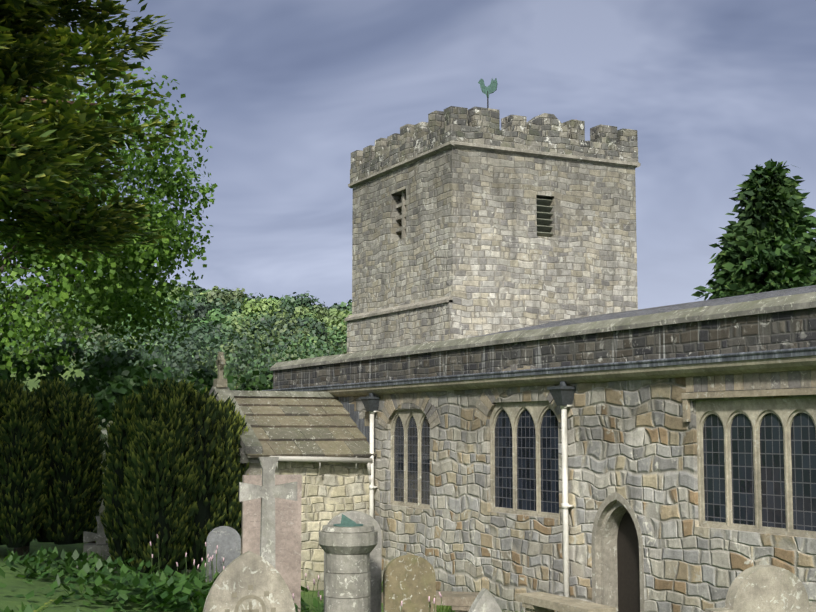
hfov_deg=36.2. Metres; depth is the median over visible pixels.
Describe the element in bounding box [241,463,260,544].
porch quoins
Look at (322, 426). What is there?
porch slates
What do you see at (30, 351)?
tree trunks
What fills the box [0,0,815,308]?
sky
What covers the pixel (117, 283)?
sycamore
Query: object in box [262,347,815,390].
lead gutter
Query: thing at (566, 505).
downpipe
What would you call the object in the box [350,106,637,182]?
tower parapet
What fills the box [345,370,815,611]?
aisle wall
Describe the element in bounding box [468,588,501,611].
gravestone
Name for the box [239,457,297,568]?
memorial cross
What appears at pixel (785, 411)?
tracery window
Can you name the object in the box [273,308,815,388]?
parapet
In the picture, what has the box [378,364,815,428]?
wall trim
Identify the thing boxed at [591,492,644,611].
door surround
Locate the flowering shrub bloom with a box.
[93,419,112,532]
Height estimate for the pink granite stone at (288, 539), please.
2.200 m
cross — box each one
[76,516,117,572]
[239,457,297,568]
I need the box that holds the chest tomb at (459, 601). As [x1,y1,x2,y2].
[381,591,478,611]
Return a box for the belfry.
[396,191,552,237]
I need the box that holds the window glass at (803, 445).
[394,409,815,530]
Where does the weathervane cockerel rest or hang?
attached to the weather vane rod
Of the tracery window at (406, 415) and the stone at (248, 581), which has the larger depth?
the tracery window at (406, 415)
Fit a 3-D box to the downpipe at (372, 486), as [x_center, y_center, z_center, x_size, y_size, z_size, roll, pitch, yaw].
[-0.636,3.447,22.378,0.137,3.170,0.150,3,-6,-27]
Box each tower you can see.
[347,300,630,352]
[352,147,637,314]
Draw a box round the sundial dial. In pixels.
[333,514,362,526]
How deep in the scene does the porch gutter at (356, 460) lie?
22.00 m
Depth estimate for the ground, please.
18.40 m
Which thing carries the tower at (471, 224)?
on the tower at (454, 319)
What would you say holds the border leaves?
on the ground
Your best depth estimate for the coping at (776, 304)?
16.75 m
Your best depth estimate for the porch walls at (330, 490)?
22.10 m
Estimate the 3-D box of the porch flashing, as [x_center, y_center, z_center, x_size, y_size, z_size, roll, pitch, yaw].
[-1.008,2.075,23.388,0.001,1.300,1.830,3,-6,-27]
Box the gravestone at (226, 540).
[205,526,240,581]
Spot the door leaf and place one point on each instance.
(628, 569)
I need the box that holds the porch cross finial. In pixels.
[213,352,226,386]
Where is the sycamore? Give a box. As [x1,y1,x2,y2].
[0,57,217,377]
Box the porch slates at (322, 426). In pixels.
[213,395,376,457]
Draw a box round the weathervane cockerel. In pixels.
[478,78,497,97]
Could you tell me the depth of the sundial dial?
14.14 m
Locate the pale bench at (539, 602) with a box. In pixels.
[515,592,615,611]
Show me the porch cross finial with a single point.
(220, 381)
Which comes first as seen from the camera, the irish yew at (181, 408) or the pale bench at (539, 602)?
the pale bench at (539, 602)
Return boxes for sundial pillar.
[319,524,377,611]
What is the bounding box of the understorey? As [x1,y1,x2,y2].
[0,323,272,466]
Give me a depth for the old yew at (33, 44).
17.47 m
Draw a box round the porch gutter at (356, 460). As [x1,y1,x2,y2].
[270,456,372,483]
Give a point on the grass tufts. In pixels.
(441, 608)
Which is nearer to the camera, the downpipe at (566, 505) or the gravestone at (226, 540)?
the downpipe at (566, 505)
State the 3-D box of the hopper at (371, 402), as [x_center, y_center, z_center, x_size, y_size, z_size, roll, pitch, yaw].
[-0.678,1.688,22.529,0.269,0.421,0.330,3,-6,-27]
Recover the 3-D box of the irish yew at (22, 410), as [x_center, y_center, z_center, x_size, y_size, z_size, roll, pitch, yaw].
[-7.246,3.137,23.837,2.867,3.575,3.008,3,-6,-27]
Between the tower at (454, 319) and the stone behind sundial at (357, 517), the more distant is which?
the tower at (454, 319)
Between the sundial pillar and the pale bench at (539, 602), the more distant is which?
the pale bench at (539, 602)
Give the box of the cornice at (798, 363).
[311,355,815,396]
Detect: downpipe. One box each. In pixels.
[369,411,377,517]
[560,405,573,596]
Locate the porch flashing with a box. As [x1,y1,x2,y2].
[337,383,374,450]
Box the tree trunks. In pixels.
[29,326,265,388]
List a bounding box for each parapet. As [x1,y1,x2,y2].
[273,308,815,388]
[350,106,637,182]
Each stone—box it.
[203,551,295,611]
[241,475,301,611]
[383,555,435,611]
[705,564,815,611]
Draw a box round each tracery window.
[390,409,429,508]
[490,401,558,518]
[696,397,815,538]
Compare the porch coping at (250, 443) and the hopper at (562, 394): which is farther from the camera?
the porch coping at (250, 443)
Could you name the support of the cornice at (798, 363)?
on the aisle wall at (633, 443)
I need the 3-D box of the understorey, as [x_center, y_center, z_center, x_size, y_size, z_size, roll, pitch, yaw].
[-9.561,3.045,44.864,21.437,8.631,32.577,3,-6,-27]
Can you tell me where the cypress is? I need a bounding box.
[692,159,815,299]
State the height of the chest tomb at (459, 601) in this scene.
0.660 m
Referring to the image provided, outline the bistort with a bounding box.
[150,534,441,611]
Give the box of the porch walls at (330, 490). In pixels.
[187,456,369,590]
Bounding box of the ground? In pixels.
[0,329,449,611]
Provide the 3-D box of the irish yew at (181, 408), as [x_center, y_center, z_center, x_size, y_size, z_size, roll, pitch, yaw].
[-3.957,3.078,21.680,2.659,3.733,2.696,3,-6,-27]
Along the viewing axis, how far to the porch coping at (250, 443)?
22.86 m
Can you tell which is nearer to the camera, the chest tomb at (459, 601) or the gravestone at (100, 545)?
the chest tomb at (459, 601)
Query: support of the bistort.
on the ground
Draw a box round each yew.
[0,0,178,261]
[0,377,106,555]
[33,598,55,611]
[100,376,254,577]
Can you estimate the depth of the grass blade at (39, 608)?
4.80 m
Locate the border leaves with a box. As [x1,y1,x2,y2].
[0,545,323,611]
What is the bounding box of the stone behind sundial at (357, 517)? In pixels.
[324,511,381,611]
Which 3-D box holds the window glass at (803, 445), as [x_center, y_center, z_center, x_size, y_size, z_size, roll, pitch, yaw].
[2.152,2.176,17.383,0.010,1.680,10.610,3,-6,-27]
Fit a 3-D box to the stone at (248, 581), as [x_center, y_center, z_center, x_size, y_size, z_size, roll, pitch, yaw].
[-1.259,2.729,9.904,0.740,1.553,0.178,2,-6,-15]
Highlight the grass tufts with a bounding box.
[66,540,518,611]
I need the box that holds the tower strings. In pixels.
[344,140,640,320]
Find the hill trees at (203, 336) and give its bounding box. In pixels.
[0,282,351,390]
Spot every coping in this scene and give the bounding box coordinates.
[209,386,335,462]
[270,292,815,370]
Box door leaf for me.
[617,511,639,611]
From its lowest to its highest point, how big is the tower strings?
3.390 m
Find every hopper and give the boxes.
[360,393,379,410]
[547,381,575,405]
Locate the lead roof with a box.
[470,285,815,337]
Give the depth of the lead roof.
21.72 m

